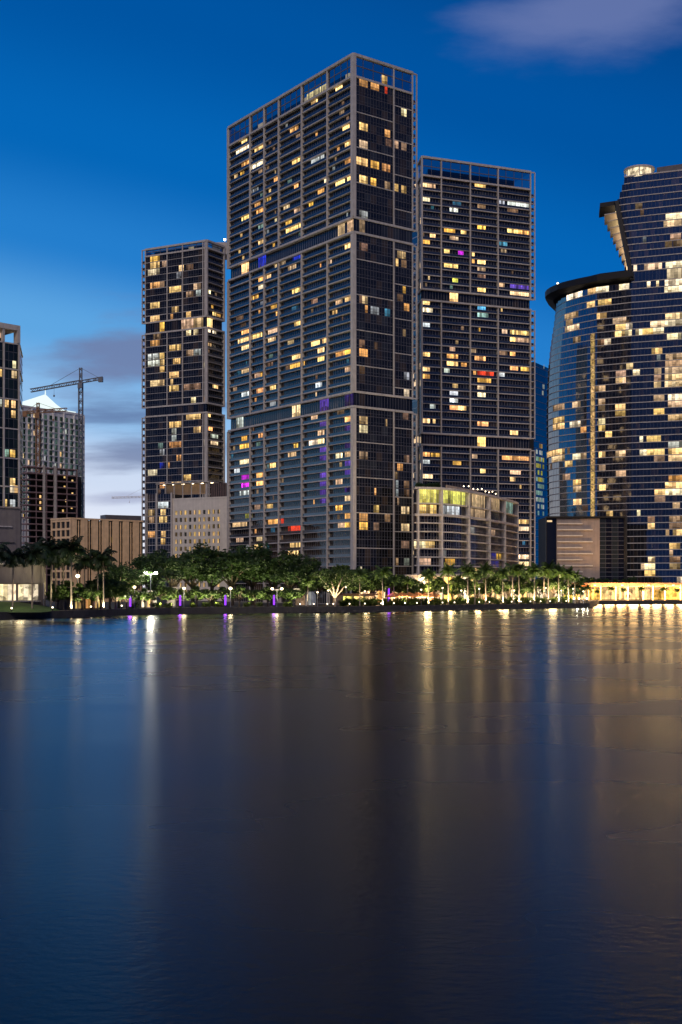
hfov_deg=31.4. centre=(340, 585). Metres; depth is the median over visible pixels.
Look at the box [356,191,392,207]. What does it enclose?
window
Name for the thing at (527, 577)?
palm tree
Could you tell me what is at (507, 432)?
window
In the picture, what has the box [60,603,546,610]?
promenade path
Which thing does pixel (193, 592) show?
broadleaf tree
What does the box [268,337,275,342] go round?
lit window
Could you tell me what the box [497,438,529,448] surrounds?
window
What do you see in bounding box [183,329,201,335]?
window
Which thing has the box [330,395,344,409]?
window
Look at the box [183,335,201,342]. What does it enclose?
window
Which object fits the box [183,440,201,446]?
window
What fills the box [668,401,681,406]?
lit window
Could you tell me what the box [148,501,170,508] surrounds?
window
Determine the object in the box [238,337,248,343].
lit window
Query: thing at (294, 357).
lit window
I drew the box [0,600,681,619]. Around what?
seawall
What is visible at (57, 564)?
palm tree
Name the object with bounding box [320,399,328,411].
lit window
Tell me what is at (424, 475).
lit window
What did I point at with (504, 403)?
window
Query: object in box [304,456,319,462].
window
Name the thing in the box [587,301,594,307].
lit window
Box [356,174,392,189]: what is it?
window
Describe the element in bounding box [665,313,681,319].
lit window
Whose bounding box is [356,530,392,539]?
window
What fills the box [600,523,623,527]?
window
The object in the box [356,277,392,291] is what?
window
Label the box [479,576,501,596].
broadleaf tree
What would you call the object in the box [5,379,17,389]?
window
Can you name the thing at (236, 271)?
window
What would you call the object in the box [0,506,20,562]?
parking podium
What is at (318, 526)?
window
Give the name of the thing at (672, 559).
lit window
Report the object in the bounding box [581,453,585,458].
lit window
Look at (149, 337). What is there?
window
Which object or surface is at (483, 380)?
lit window
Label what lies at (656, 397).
lit window
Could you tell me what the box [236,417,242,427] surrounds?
lit window
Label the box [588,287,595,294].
lit window
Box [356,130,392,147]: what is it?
window
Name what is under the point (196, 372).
window
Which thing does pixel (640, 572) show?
window
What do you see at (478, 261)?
lit window
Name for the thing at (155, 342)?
lit window
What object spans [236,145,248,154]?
lit window
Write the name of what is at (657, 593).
shop window
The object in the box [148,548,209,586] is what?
broadleaf tree
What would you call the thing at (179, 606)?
light column
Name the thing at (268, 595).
broadleaf tree
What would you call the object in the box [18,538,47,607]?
palm tree
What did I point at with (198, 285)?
lit window
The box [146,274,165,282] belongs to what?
window
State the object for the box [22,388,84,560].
condominium
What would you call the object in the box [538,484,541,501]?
lit window
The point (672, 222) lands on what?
lit window
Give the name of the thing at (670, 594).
shop window
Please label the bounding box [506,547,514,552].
window
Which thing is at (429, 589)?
broadleaf tree
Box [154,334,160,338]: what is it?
lit window
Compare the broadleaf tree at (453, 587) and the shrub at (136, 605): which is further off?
the broadleaf tree at (453, 587)
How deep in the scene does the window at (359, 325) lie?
415.30 m
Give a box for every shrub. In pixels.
[131,602,139,608]
[149,602,160,607]
[162,602,172,607]
[201,602,210,606]
[213,601,223,606]
[243,602,251,606]
[256,602,262,606]
[283,601,292,606]
[338,599,350,605]
[344,597,355,605]
[352,597,365,605]
[361,598,371,605]
[369,597,379,605]
[379,598,387,605]
[387,599,395,605]
[394,597,405,605]
[400,598,414,605]
[408,597,417,604]
[417,598,427,604]
[433,597,441,604]
[441,598,449,604]
[449,599,456,604]
[456,596,465,604]
[463,599,473,604]
[469,596,482,603]
[486,596,496,603]
[494,598,501,603]
[500,597,511,603]
[507,595,517,602]
[523,597,533,603]
[533,596,542,603]
[541,596,547,603]
[547,597,556,602]
[555,595,567,602]
[588,577,595,582]
[628,576,636,582]
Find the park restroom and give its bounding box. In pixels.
[124,590,156,607]
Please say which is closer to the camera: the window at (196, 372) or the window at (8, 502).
the window at (8, 502)
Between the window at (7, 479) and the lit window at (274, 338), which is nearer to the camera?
the window at (7, 479)
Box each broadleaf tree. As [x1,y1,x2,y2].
[46,583,69,609]
[52,580,82,609]
[69,587,96,609]
[76,580,106,608]
[83,578,117,608]
[95,562,149,608]
[96,579,127,608]
[99,587,131,608]
[108,554,165,589]
[113,589,140,608]
[119,553,185,587]
[133,588,156,607]
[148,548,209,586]
[148,585,177,607]
[154,542,226,602]
[167,588,190,606]
[179,547,252,605]
[185,586,208,606]
[198,589,220,601]
[205,545,269,605]
[210,586,234,606]
[225,542,284,604]
[226,585,251,606]
[246,549,304,604]
[246,589,265,606]
[260,586,279,606]
[264,553,317,600]
[272,587,292,603]
[276,557,329,589]
[283,589,305,606]
[297,569,336,605]
[311,564,361,606]
[323,564,360,593]
[339,569,377,592]
[353,569,392,593]
[371,570,405,600]
[386,580,415,594]
[402,578,425,593]
[419,585,436,597]
[425,577,449,597]
[446,579,460,599]
[449,578,474,604]
[466,580,487,598]
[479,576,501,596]
[499,580,517,595]
[516,576,534,597]
[531,578,549,595]
[542,578,566,602]
[556,580,576,594]
[569,583,585,602]
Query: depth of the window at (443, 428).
506.49 m
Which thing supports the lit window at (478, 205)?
in the residential tower at (472, 237)
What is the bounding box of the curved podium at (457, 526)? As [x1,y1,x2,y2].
[414,485,518,583]
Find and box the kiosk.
[157,587,180,606]
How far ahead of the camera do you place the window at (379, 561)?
415.30 m
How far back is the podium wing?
514.62 m
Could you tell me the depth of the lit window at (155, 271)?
547.64 m
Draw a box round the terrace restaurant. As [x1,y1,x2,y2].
[331,593,377,605]
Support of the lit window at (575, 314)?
in the curved tower at (614, 417)
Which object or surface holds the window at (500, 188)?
in the residential tower at (472, 237)
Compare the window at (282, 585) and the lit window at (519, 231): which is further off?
the lit window at (519, 231)
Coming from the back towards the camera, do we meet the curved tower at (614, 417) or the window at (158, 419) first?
the curved tower at (614, 417)
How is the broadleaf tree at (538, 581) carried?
on the ground at (187, 604)
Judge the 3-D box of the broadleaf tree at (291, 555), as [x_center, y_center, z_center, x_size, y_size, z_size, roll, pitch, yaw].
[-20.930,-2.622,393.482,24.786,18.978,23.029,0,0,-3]
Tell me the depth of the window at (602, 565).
530.92 m
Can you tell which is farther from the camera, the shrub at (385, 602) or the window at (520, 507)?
the window at (520, 507)
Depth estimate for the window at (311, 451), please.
431.64 m
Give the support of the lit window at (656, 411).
in the curved tower at (614, 417)
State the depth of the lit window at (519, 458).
517.49 m
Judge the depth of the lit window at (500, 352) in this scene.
514.46 m
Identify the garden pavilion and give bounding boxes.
[0,563,43,605]
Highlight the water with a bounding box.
[0,604,681,1023]
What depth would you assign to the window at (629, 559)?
567.79 m
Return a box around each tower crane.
[22,402,67,472]
[30,367,102,517]
[111,496,144,502]
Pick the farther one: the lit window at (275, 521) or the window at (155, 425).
the window at (155, 425)
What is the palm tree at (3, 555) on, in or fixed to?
on the lawn at (5, 606)
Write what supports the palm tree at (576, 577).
on the promenade path
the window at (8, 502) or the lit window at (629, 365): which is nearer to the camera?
the window at (8, 502)
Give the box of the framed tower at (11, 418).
[0,322,22,547]
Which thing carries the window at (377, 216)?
in the residential tower at (320, 301)
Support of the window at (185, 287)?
in the residential tower at (184, 359)
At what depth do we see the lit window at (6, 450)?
327.17 m
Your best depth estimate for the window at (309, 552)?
429.22 m
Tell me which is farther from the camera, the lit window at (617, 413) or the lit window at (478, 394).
the lit window at (617, 413)
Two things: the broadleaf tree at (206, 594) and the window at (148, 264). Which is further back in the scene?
the window at (148, 264)
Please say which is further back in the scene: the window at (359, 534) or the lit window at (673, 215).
the lit window at (673, 215)
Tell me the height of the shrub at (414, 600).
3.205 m
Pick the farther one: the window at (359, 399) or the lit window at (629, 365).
the lit window at (629, 365)
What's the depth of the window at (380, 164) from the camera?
416.83 m
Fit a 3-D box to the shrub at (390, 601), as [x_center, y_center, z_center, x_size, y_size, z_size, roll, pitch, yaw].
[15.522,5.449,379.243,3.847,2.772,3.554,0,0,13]
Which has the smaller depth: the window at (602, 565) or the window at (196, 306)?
the window at (602, 565)
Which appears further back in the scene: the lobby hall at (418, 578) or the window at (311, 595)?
the lobby hall at (418, 578)
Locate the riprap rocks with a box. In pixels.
[281,606,591,612]
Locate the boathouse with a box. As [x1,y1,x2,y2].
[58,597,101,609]
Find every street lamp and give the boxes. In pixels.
[76,574,79,609]
[145,572,156,607]
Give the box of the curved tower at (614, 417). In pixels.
[545,164,681,582]
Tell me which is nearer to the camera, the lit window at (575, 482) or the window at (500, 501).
the window at (500, 501)
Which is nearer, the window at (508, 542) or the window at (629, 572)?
the window at (508, 542)
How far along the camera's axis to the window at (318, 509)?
430.16 m
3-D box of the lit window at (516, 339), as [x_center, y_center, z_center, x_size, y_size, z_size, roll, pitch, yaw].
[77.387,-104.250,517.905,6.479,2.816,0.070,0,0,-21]
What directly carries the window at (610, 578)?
in the pink podium at (591, 546)
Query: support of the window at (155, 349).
in the residential tower at (184, 359)
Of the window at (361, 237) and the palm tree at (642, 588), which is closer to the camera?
the window at (361, 237)
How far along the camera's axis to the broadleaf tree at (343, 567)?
382.16 m
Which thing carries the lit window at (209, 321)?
in the residential tower at (184, 359)
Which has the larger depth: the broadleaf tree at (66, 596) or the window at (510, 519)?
the window at (510, 519)
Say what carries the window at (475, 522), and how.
in the curved podium at (457, 526)
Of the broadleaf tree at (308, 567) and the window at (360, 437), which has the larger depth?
the window at (360, 437)
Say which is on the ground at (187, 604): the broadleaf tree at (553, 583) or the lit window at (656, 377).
the broadleaf tree at (553, 583)
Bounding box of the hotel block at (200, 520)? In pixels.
[173,496,226,600]
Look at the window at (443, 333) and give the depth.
506.55 m
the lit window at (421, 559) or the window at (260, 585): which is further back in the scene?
the window at (260, 585)
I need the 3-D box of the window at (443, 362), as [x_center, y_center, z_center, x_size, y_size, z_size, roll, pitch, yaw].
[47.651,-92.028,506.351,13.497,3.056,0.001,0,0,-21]
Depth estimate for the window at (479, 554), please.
440.58 m
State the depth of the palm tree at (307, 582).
359.30 m
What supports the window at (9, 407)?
in the framed tower at (11, 418)
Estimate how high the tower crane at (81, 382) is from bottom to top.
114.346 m
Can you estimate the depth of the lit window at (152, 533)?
516.73 m
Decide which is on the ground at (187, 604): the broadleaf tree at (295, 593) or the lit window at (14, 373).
the broadleaf tree at (295, 593)
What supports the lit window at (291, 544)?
in the residential tower at (320, 301)
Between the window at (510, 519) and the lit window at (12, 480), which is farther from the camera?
the window at (510, 519)
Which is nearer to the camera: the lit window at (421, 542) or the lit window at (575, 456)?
the lit window at (421, 542)
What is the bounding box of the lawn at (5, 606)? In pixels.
[0,601,59,611]
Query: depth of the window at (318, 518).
430.16 m
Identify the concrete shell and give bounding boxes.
[22,465,80,598]
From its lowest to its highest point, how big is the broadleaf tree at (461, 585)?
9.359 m
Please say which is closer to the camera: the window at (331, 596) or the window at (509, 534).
the window at (331, 596)
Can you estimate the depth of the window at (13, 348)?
328.21 m
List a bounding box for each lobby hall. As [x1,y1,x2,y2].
[351,589,408,601]
[405,575,473,603]
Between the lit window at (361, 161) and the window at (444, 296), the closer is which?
the lit window at (361, 161)
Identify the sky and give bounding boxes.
[0,0,681,586]
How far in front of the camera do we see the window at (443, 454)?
506.61 m
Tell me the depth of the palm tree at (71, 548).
304.79 m
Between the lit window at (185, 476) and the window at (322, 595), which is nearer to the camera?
the window at (322, 595)
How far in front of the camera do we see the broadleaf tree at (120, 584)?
324.71 m
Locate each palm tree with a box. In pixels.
[0,542,11,563]
[1,545,29,607]
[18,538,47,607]
[31,540,60,605]
[33,537,65,607]
[41,536,66,608]
[50,555,76,609]
[55,535,87,609]
[73,547,94,609]
[84,549,109,609]
[89,546,117,608]
[301,575,315,606]
[352,566,367,605]
[371,565,392,605]
[386,574,400,605]
[401,576,413,598]
[420,568,436,603]
[433,578,444,594]
[439,562,457,604]
[451,574,464,584]
[458,561,477,604]
[468,569,483,604]
[476,561,495,603]
[488,573,501,599]
[493,565,511,603]
[502,563,522,603]
[512,562,528,603]
[523,570,533,603]
[526,561,543,603]
[537,566,551,597]
[539,559,558,603]
[551,562,566,600]
[556,573,567,602]
[561,566,576,602]
[569,570,582,597]
[575,575,586,602]
[584,584,591,597]
[607,586,615,599]
[620,587,627,599]
[638,586,645,599]
[660,586,667,599]
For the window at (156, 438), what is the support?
in the residential tower at (184, 359)
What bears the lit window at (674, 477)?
in the curved tower at (614, 417)
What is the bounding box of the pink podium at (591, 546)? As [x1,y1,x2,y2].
[538,516,626,583]
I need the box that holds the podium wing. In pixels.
[146,481,218,588]
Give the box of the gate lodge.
[293,588,317,605]
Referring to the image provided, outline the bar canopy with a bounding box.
[386,592,440,605]
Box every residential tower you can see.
[142,239,226,587]
[227,52,416,603]
[412,155,534,582]
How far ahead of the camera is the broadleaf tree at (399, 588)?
383.74 m
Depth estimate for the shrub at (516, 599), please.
416.45 m
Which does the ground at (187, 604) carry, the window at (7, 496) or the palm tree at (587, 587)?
the palm tree at (587, 587)
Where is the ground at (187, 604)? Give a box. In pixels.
[43,587,591,608]
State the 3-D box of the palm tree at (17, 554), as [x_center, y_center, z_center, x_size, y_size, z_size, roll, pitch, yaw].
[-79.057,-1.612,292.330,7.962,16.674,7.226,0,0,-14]
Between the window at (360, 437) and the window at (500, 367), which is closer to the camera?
the window at (360, 437)
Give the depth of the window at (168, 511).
514.71 m
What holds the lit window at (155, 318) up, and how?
in the residential tower at (184, 359)
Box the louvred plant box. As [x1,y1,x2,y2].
[211,482,226,496]
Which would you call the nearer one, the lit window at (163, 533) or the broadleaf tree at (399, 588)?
the broadleaf tree at (399, 588)
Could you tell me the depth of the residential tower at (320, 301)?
425.00 m
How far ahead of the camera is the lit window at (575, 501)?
583.68 m
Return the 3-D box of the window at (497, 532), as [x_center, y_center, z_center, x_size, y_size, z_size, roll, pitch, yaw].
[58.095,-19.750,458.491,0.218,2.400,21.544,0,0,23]
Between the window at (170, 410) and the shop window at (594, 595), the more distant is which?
the window at (170, 410)
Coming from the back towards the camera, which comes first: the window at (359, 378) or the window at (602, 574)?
the window at (602, 574)
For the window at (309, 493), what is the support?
in the residential tower at (320, 301)
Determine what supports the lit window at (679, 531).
in the curved tower at (614, 417)
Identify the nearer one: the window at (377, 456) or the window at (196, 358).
the window at (377, 456)
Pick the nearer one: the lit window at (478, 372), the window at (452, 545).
the window at (452, 545)
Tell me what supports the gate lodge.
on the ground at (187, 604)
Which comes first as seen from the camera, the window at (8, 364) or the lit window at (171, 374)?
the window at (8, 364)
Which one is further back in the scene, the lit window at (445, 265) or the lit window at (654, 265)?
the lit window at (654, 265)
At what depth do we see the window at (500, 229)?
514.71 m
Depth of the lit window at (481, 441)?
510.83 m
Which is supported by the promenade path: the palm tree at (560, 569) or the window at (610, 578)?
the palm tree at (560, 569)
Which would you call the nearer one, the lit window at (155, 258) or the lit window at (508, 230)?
the lit window at (508, 230)
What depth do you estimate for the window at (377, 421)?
416.22 m
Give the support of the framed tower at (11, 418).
on the ground at (187, 604)
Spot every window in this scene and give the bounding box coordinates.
[0,378,2,387]
[0,408,2,417]
[0,438,2,447]
[0,467,2,476]
[0,584,15,600]
[5,343,17,352]
[5,351,17,361]
[5,360,17,368]
[5,369,17,379]
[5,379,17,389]
[5,389,17,398]
[5,399,17,409]
[5,409,17,419]
[5,419,17,428]
[5,429,17,438]
[5,438,17,448]
[5,448,17,457]
[5,449,8,456]
[5,459,17,468]
[5,468,17,477]
[5,477,17,485]
[5,487,17,493]
[5,494,17,501]
[7,501,17,506]
[10,478,14,484]
[10,499,14,506]
[11,400,15,407]
[12,371,16,378]
[18,584,37,599]
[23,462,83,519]
[75,598,82,608]
[86,599,90,607]
[146,255,165,262]
[146,261,161,269]
[146,267,165,275]
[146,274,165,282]
[146,281,165,288]
[146,288,165,295]
[146,294,165,302]
[146,301,165,309]
[146,308,165,315]
[146,314,165,321]
[146,322,166,332]
[146,333,165,340]
[146,339,165,346]
[146,346,165,353]
[146,366,165,373]
[146,373,165,380]
[146,379,165,386]
[146,386,165,393]
[146,393,165,399]
[146,400,165,406]
[146,407,166,415]
[146,416,165,422]
[146,422,165,429]
[146,429,165,435]
[146,436,165,442]
[146,442,165,449]
[146,449,165,455]
[146,456,165,462]
[146,462,165,468]
[146,469,165,475]
[146,476,165,482]
[146,482,165,488]
[146,489,163,494]
[147,494,170,501]
[147,523,170,530]
[148,268,159,275]
[148,353,159,359]
[148,360,159,366]
[148,469,156,475]
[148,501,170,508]
[148,509,170,515]
[148,516,170,522]
[148,531,154,536]
[148,531,170,537]
[148,538,170,544]
[148,545,170,551]
[150,256,159,261]
[150,262,159,268]
[150,282,159,288]
[150,302,159,308]
[150,315,159,321]
[150,340,159,345]
[150,380,159,386]
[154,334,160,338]
[158,502,167,507]
[159,516,166,522]
[160,322,163,331]
[161,531,165,536]
[167,320,180,330]
[167,406,182,413]
[169,286,180,292]
[169,344,180,350]
[169,371,178,377]
[169,385,178,391]
[169,421,180,427]
[169,441,180,447]
[172,306,178,312]
[173,358,179,363]
[181,319,192,328]
[183,249,201,256]
[183,255,201,263]
[183,269,201,277]
[183,276,201,283]
[183,283,201,290]
[183,289,201,297]
[183,296,201,304]
[183,303,201,310]
[183,310,201,317]
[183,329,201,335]
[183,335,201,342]
[183,342,201,349]
[183,355,201,363]
[183,362,201,369]
[183,369,201,376]
[183,376,201,383]
[183,390,201,396]
[183,397,201,403]
[183,404,202,412]
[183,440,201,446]
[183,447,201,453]
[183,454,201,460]
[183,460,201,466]
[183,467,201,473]
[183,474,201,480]
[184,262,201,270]
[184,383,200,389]
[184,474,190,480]
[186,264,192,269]
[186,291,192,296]
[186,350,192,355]
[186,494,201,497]
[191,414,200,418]
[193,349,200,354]
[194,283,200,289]
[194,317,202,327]
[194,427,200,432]
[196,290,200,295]
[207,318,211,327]
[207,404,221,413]
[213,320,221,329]
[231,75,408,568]
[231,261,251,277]
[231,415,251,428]
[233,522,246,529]
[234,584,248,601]
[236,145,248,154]
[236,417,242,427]
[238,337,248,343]
[240,443,248,448]
[240,459,248,464]
[240,490,248,495]
[242,262,248,273]
[255,584,262,601]
[258,255,265,267]
[266,249,280,264]
[266,409,280,421]
[267,584,277,601]
[268,328,277,334]
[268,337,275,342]
[268,519,277,523]
[281,240,303,258]
[281,404,303,418]
[281,584,297,601]
[286,224,299,232]
[288,264,295,270]
[288,452,295,456]
[288,526,299,533]
[290,361,304,368]
[290,543,299,547]
[292,288,299,293]
[292,354,299,359]
[292,405,299,416]
[296,594,304,604]
[304,229,329,249]
[304,364,325,373]
[304,373,325,381]
[304,381,325,389]
[304,390,325,398]
[304,398,329,414]
[304,414,325,420]
[304,423,319,431]
[304,430,325,437]
[304,438,325,445]
[304,448,319,454]
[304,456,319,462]
[304,464,325,471]
[304,472,324,479]
[304,482,319,487]
[304,489,325,496]
[304,499,319,507]
[304,507,325,512]
[304,516,325,523]
[304,524,325,532]
[304,532,325,538]
[304,541,325,549]
[304,549,325,557]
[306,558,325,563]
[308,591,315,604]
[309,440,317,445]
[311,155,323,163]
[311,340,319,346]
[318,591,325,602]
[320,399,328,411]
[330,222,346,238]
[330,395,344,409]
[330,590,348,603]
[336,479,341,484]
[336,505,341,510]
[338,223,344,235]
[338,523,344,530]
[347,220,352,232]
[353,218,392,238]
[353,393,392,408]
[354,407,392,418]
[356,78,392,95]
[356,86,392,104]
[356,94,392,112]
[356,103,392,120]
[356,112,392,129]
[356,121,392,138]
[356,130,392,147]
[356,138,392,155]
[356,147,392,164]
[356,156,367,166]
[356,165,392,181]
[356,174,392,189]
[356,183,392,198]
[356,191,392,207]
[356,200,392,216]
[356,209,392,223]
[356,234,392,247]
[356,241,392,256]
[356,250,392,264]
[356,259,392,273]
[356,268,392,282]
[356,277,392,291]
[356,286,392,299]
[356,295,392,308]
[356,303,392,317]
[356,312,392,325]
[356,321,392,334]
[356,330,392,343]
[356,339,392,351]
[356,348,392,360]
[356,356,392,368]
[356,365,392,377]
[356,374,392,386]
[356,383,392,394]
[356,415,392,426]
[356,424,392,435]
[356,433,392,443]
[356,442,392,452]
[356,451,392,461]
[356,460,392,470]
[356,469,392,478]
[356,478,392,487]
[356,486,392,495]
[356,495,392,504]
[356,504,392,513]
[356,513,392,521]
[356,522,392,530]
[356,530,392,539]
[356,539,392,547]
[356,548,392,556]
[356,557,392,565]
[356,566,392,572]
[357,156,392,172]
[377,591,381,601]
[393,227,411,242]
[393,397,411,410]
[418,577,424,598]
[420,489,438,502]
[420,505,435,513]
[420,516,438,522]
[420,524,438,530]
[420,533,438,539]
[420,541,425,547]
[420,550,438,556]
[420,558,430,564]
[420,567,438,573]
[421,434,439,443]
[423,308,432,312]
[423,374,429,378]
[423,452,429,456]
[423,474,432,480]
[426,541,434,547]
[431,558,438,564]
[440,292,468,302]
[440,435,468,445]
[442,303,468,308]
[442,309,468,315]
[442,317,468,322]
[442,324,468,329]
[442,332,468,337]
[442,339,468,344]
[442,346,468,351]
[442,353,468,359]
[442,361,468,366]
[442,368,468,373]
[442,376,468,383]
[442,383,468,388]
[442,391,468,395]
[442,398,468,405]
[442,405,468,410]
[442,412,468,417]
[442,420,468,427]
[442,427,468,432]
[442,453,468,460]
[442,460,468,464]
[442,468,468,474]
[442,475,468,481]
[442,482,468,486]
[443,490,464,504]
[443,505,458,514]
[443,517,464,523]
[443,525,464,532]
[443,533,464,540]
[443,542,464,548]
[443,558,464,565]
[443,567,462,573]
[444,228,454,232]
[444,263,457,267]
[445,505,464,515]
[445,559,454,564]
[445,577,450,599]
[446,490,464,504]
[446,550,464,556]
[447,354,457,358]
[447,361,457,365]
[450,293,457,301]
[450,405,457,409]
[453,461,460,464]
[469,295,495,305]
[469,436,495,446]
[471,494,484,507]
[471,509,484,517]
[471,519,485,526]
[471,535,485,542]
[471,543,485,550]
[471,551,485,557]
[471,559,485,565]
[475,184,485,187]
[475,356,485,362]
[475,527,485,534]
[477,204,485,208]
[477,225,485,229]
[477,260,485,263]
[477,267,485,270]
[477,274,485,277]
[477,288,485,291]
[477,306,485,309]
[477,313,487,317]
[477,371,493,375]
[477,378,490,382]
[477,386,485,389]
[477,392,485,396]
[477,422,487,425]
[477,437,485,446]
[491,498,501,511]
[491,512,501,520]
[491,522,501,528]
[491,530,501,536]
[491,537,501,543]
[491,545,501,551]
[492,498,498,510]
[497,297,529,308]
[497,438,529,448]
[499,187,528,193]
[499,193,528,200]
[499,207,528,213]
[499,214,528,220]
[499,221,528,227]
[499,228,522,231]
[499,235,528,241]
[499,249,528,254]
[499,255,528,261]
[499,263,528,268]
[499,269,528,275]
[499,276,528,282]
[499,290,509,294]
[499,308,528,313]
[499,315,528,320]
[499,322,528,327]
[499,336,526,340]
[499,343,528,349]
[499,351,506,354]
[499,358,528,363]
[499,365,520,370]
[499,379,528,385]
[499,387,528,392]
[499,394,528,401]
[499,401,528,407]
[499,408,528,413]
[499,416,528,420]
[499,423,528,427]
[499,430,528,435]
[499,449,528,455]
[499,463,528,467]
[499,470,528,474]
[499,477,528,481]
[499,484,528,490]
[499,491,528,495]
[502,456,509,459]
[505,373,528,379]
[506,498,528,502]
[506,502,514,514]
[506,515,514,523]
[506,525,514,530]
[506,532,514,538]
[506,539,514,545]
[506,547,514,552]
[506,554,514,560]
[507,201,528,206]
[507,208,517,212]
[507,229,517,233]
[507,242,528,248]
[507,352,528,356]
[507,502,512,513]
[510,284,528,289]
[510,291,528,296]
[510,330,528,335]
[510,431,517,434]
[510,456,528,462]
[510,470,520,476]
[515,338,528,342]
[518,230,528,234]
[519,505,528,509]
[519,513,528,516]
[519,520,528,523]
[519,527,528,530]
[519,534,528,537]
[519,548,528,551]
[519,555,528,558]
[536,457,543,474]
[536,477,543,494]
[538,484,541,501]
[547,449,564,457]
[552,455,564,461]
[553,404,563,410]
[553,416,563,423]
[553,423,563,429]
[563,474,569,479]
[565,311,577,319]
[565,324,578,331]
[565,461,572,466]
[566,319,572,325]
[567,291,581,300]
[570,421,579,426]
[572,401,579,407]
[573,336,580,342]
[573,453,580,459]
[573,479,580,485]
[573,486,580,491]
[573,499,580,504]
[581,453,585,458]
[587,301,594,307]
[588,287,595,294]
[589,587,599,598]
[596,286,608,292]
[596,385,604,391]
[597,312,606,318]
[598,339,603,344]
[599,405,604,410]
[599,418,604,423]
[599,451,604,456]
[599,465,605,470]
[599,484,605,489]
[600,519,623,522]
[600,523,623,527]
[600,528,623,531]
[600,532,623,536]
[600,537,623,540]
[600,541,623,544]
[600,545,623,549]
[600,550,623,553]
[600,554,623,558]
[600,559,623,562]
[600,563,623,567]
[600,568,623,571]
[600,572,623,576]
[600,577,623,580]
[601,587,614,598]
[604,338,610,344]
[605,431,611,436]
[613,317,625,323]
[615,330,624,336]
[615,404,624,409]
[615,410,624,416]
[616,324,625,329]
[616,370,625,376]
[616,377,625,382]
[616,450,625,456]
[616,470,625,475]
[616,586,626,598]
[625,330,631,335]
[626,323,631,328]
[626,363,632,368]
[627,550,637,555]
[627,557,637,562]
[627,564,637,569]
[627,570,637,575]
[629,587,640,598]
[633,369,639,374]
[635,329,641,334]
[638,550,650,555]
[638,557,647,562]
[638,570,643,575]
[638,577,651,582]
[643,328,652,334]
[643,449,664,454]
[644,263,661,269]
[644,586,651,598]
[645,563,654,568]
[645,570,654,575]
[647,435,660,441]
[648,516,654,521]
[648,523,654,528]
[650,321,664,326]
[652,348,661,353]
[652,550,665,555]
[652,563,666,568]
[652,577,666,582]
[653,327,663,333]
[654,368,660,373]
[654,375,660,380]
[654,395,663,400]
[654,408,663,414]
[654,455,664,461]
[654,489,664,494]
[654,590,662,598]
[655,496,664,501]
[655,557,666,562]
[655,570,666,575]
[664,219,681,226]
[664,285,681,292]
[665,279,681,285]
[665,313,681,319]
[665,319,681,325]
[665,360,681,366]
[665,367,681,373]
[665,374,681,379]
[665,380,681,386]
[665,381,681,386]
[665,482,681,487]
[665,489,681,494]
[666,212,681,219]
[666,261,681,267]
[666,353,681,359]
[666,587,678,598]
[667,268,680,278]
[667,333,680,339]
[667,570,680,575]
[667,577,676,582]
[668,394,681,399]
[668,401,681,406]
[668,414,681,420]
[668,441,681,447]
[668,448,681,453]
[668,455,681,460]
[669,475,681,480]
[669,516,681,521]
[669,523,681,528]
[669,543,679,548]
[670,233,680,239]
[670,557,679,561]
[670,563,679,568]
[673,502,679,507]
[673,529,681,534]
[677,577,681,582]
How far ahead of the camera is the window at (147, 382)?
548.98 m
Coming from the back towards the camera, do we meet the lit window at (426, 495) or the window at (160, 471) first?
the window at (160, 471)
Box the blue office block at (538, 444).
[530,362,547,579]
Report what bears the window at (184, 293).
in the residential tower at (184, 359)
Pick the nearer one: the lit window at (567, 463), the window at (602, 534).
the window at (602, 534)
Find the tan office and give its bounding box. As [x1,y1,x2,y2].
[50,515,142,601]
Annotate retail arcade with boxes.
[562,583,681,599]
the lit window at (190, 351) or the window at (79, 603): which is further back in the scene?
the lit window at (190, 351)
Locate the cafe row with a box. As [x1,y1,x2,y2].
[476,587,561,603]
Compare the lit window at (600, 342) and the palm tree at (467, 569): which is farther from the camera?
the lit window at (600, 342)
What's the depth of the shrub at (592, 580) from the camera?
524.42 m
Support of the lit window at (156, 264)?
in the residential tower at (184, 359)
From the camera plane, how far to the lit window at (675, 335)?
561.18 m

